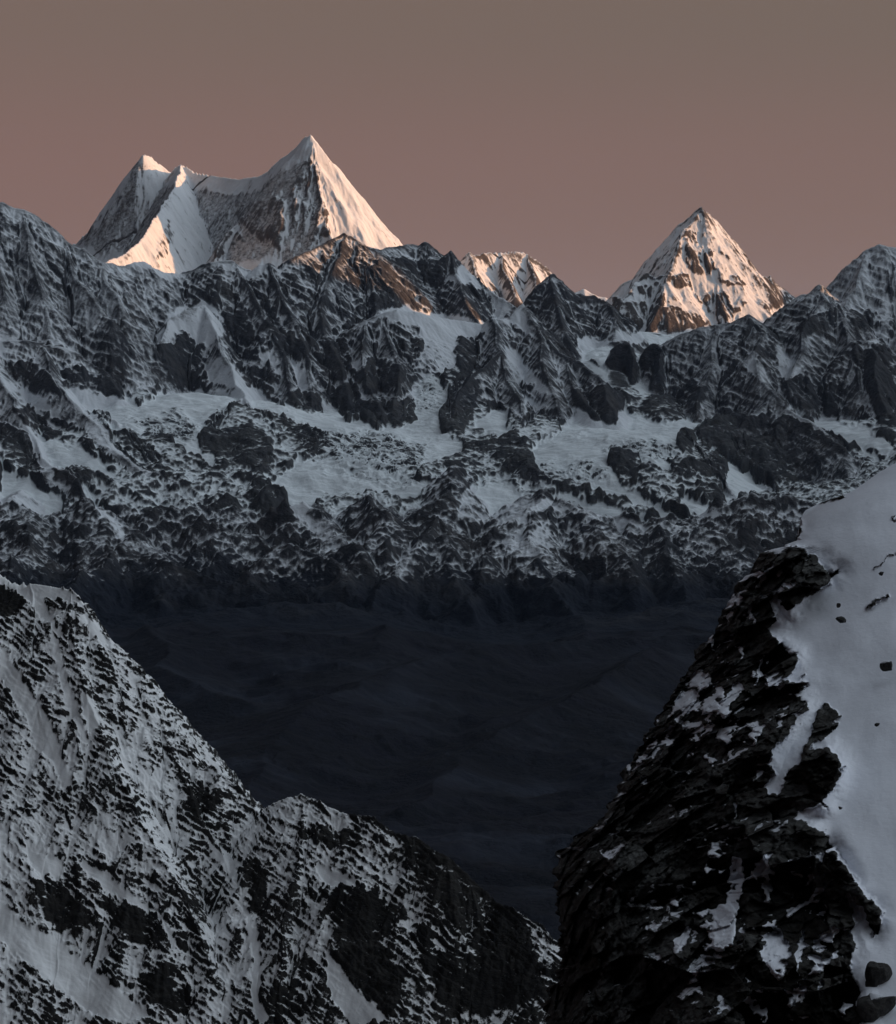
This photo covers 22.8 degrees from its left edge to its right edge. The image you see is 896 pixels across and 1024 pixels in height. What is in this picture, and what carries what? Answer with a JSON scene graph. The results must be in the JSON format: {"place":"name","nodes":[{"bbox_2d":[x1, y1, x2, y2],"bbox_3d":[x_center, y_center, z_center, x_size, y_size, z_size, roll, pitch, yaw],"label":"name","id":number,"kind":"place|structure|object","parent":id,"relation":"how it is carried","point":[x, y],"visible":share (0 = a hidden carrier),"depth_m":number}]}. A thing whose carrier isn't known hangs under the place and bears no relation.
{"place":"outdoors","nodes":[
{"label":"outdoors","id":0,"kind":"place"},
{"bbox_2d":[0,202,186,396],"bbox_3d":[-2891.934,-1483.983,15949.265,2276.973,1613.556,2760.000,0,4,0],"label":"mountain","id":1,"kind":"structure","parent":0,"point":[57,288],"depth_m":15272.12},
{"bbox_2d":[0,340,216,517],"bbox_3d":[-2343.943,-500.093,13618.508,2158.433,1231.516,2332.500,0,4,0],"label":"mountain","id":2,"kind":"structure","parent":0,"point":[57,388],"depth_m":14075.04},
{"bbox_2d":[0,389,279,514],"bbox_3d":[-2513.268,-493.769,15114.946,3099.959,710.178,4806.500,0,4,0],"label":"glacier","id":3,"kind":"object","parent":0,"point":[230,457],"visible":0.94,"depth_m":13399.37},
{"bbox_2d":[155,305,263,422],"bbox_3d":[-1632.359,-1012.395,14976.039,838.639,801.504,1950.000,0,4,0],"label":"mountain","id":4,"kind":"structure","parent":0,"point":[194,349],"depth_m":15336.29},
{"bbox_2d":[73,135,402,273],"bbox_3d":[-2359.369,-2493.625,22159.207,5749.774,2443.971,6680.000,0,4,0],"label":"mountain","id":5,"kind":"structure","parent":0,"point":[302,196],"depth_m":21356.53},
{"bbox_2d":[0,574,561,1023],"bbox_3d":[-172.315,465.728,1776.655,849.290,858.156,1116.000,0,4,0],"label":"mountain ridge","id":6,"kind":"structure","parent":0,"point":[158,864],"depth_m":1574.30},
{"bbox_2d":[181,233,445,412],"bbox_3d":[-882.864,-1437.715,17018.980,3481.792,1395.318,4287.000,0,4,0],"label":"mountain","id":7,"kind":"structure","parent":0,"point":[286,322],"depth_m":16075.27},
{"bbox_2d":[381,221,401,244],"bbox_3d":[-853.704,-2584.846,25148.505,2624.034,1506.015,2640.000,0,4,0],"label":"mountain","id":8,"kind":"structure","parent":0,"point":[396,239],"depth_m":25053.60},
{"bbox_2d":[280,367,504,517],"bbox_3d":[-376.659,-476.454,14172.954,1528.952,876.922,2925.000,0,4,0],"label":"glacier","id":9,"kind":"object","parent":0,"point":[335,462],"visible":0.98,"depth_m":13748.71},
{"bbox_2d":[0,465,815,644],"bbox_3d":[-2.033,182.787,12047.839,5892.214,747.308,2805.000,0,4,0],"label":"hillside","id":10,"kind":"structure","parent":0,"point":[452,557],"depth_m":11824.03},
{"bbox_2d":[335,310,481,421],"bbox_3d":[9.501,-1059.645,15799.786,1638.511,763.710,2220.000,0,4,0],"label":"mountain","id":11,"kind":"structure","parent":0,"point":[393,358],"depth_m":15608.60},
{"bbox_2d":[106,621,714,940],"bbox_3d":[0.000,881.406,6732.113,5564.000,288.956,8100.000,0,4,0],"label":"valley","id":12,"kind":"structure","parent":0,"point":[493,770],"depth_m":8260.71},
{"bbox_2d":[0,0,895,298],"label":"sky","id":13,"kind":"structure","parent":0,"point":[575,137]},
{"bbox_2d":[415,250,516,323],"bbox_3d":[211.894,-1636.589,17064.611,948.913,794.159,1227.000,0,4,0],"label":"mountain","id":14,"kind":"structure","parent":0,"point":[461,292],"depth_m":17192.55},
{"bbox_2d":[460,251,551,307],"bbox_3d":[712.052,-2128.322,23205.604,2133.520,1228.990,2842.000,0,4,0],"label":"mountain","id":15,"kind":"structure","parent":0,"point":[515,278],"depth_m":23135.12},
{"bbox_2d":[450,304,631,429],"bbox_3d":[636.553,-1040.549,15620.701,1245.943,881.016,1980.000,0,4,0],"label":"mountain","id":16,"kind":"structure","parent":0,"point":[529,363],"depth_m":15417.02},
{"bbox_2d":[523,274,648,360],"bbox_3d":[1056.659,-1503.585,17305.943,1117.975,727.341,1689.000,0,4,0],"label":"mountain","id":17,"kind":"structure","parent":0,"point":[580,325],"depth_m":17194.07},
{"bbox_2d":[575,289,606,300],"bbox_3d":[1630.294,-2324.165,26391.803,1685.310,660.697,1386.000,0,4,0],"label":"mountain","id":18,"kind":"structure","parent":0,"point":[585,292],"depth_m":26358.20},
{"bbox_2d":[581,346,682,402],"bbox_3d":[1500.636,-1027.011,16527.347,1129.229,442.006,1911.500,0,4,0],"label":"snowfield","id":19,"kind":"structure","parent":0,"point":[594,360],"depth_m":16163.75},
{"bbox_2d":[603,343,640,385],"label":"rock outcrop","id":20,"kind":"object","parent":19,"relation":"on","point":[621,355],"visible":1,"depth_m":16225.37},
{"bbox_2d":[638,343,667,394],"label":"rock outcrop","id":21,"kind":"object","parent":19,"relation":"on","point":[658,384],"visible":0.96,"depth_m":15980.75},
{"bbox_2d":[505,388,779,522],"bbox_3d":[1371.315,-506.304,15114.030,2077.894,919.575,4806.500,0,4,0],"label":"glacier","id":22,"kind":"object","parent":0,"point":[647,465],"visible":0.87,"depth_m":13614.94},
{"bbox_2d":[683,430,726,477],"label":"rock outcrop","id":23,"kind":"object","parent":22,"relation":"on","point":[710,458],"visible":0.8,"depth_m":13827.12},
{"bbox_2d":[701,458,735,498],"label":"rock outcrop","id":24,"kind":"object","parent":22,"relation":"on","point":[727,490],"visible":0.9,"depth_m":13447.44},
{"bbox_2d":[641,332,673,344],"bbox_3d":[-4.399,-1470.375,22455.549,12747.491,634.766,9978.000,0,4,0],"label":"snow basin","id":25,"kind":"object","parent":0,"point":[654,338],"visible":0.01,"depth_m":17703.00},
{"bbox_2d":[606,207,794,336],"bbox_3d":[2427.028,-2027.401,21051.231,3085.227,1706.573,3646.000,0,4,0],"label":"mountain","id":26,"kind":"structure","parent":0,"point":[697,269],"depth_m":20253.28},
{"bbox_2d":[540,463,895,1023],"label":"mountain slope","id":27,"kind":"structure","parent":0,"point":[724,860],"depth_m":233.60},
{"bbox_2d":[835,616,845,622],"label":"boulder","id":28,"kind":"object","parent":27,"relation":"on","point":[840,619],"visible":1,"depth_m":261.75},
{"bbox_2d":[856,993,895,1022],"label":"boulder","id":29,"kind":"object","parent":27,"relation":"on","point":[871,1007],"visible":1,"depth_m":194.74},
{"bbox_2d":[865,961,891,986],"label":"boulder","id":30,"kind":"object","parent":27,"relation":"on","point":[876,974],"visible":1,"depth_m":199.17},
{"bbox_2d":[880,661,891,670],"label":"boulder","id":31,"kind":"object","parent":27,"relation":"on","point":[885,665],"visible":1,"depth_m":249.58},
{"bbox_2d":[638,314,863,491],"bbox_3d":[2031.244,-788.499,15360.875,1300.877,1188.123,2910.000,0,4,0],"label":"mountain","id":32,"kind":"structure","parent":0,"point":[739,367],"depth_m":15479.11},
{"bbox_2d":[764,284,895,421],"bbox_3d":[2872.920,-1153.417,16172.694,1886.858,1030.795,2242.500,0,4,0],"label":"mountain","id":33,"kind":"structure","parent":0,"point":[818,328],"depth_m":15927.13},
{"bbox_2d":[780,412,895,504],"bbox_3d":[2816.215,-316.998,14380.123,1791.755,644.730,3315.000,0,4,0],"label":"glacier","id":34,"kind":"object","parent":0,"point":[869,440],"visible":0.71,"depth_m":14456.09},
{"bbox_2d":[824,341,895,421],"bbox_3d":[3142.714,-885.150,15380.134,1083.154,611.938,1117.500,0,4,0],"label":"mountain","id":35,"kind":"structure","parent":0,"point":[877,362],"depth_m":15437.45},
{"bbox_2d":[826,244,895,349],"bbox_3d":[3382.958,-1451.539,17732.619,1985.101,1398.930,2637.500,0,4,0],"label":"mountain","id":36,"kind":"structure","parent":0,"point":[864,283],"depth_m":17563.74}
]}

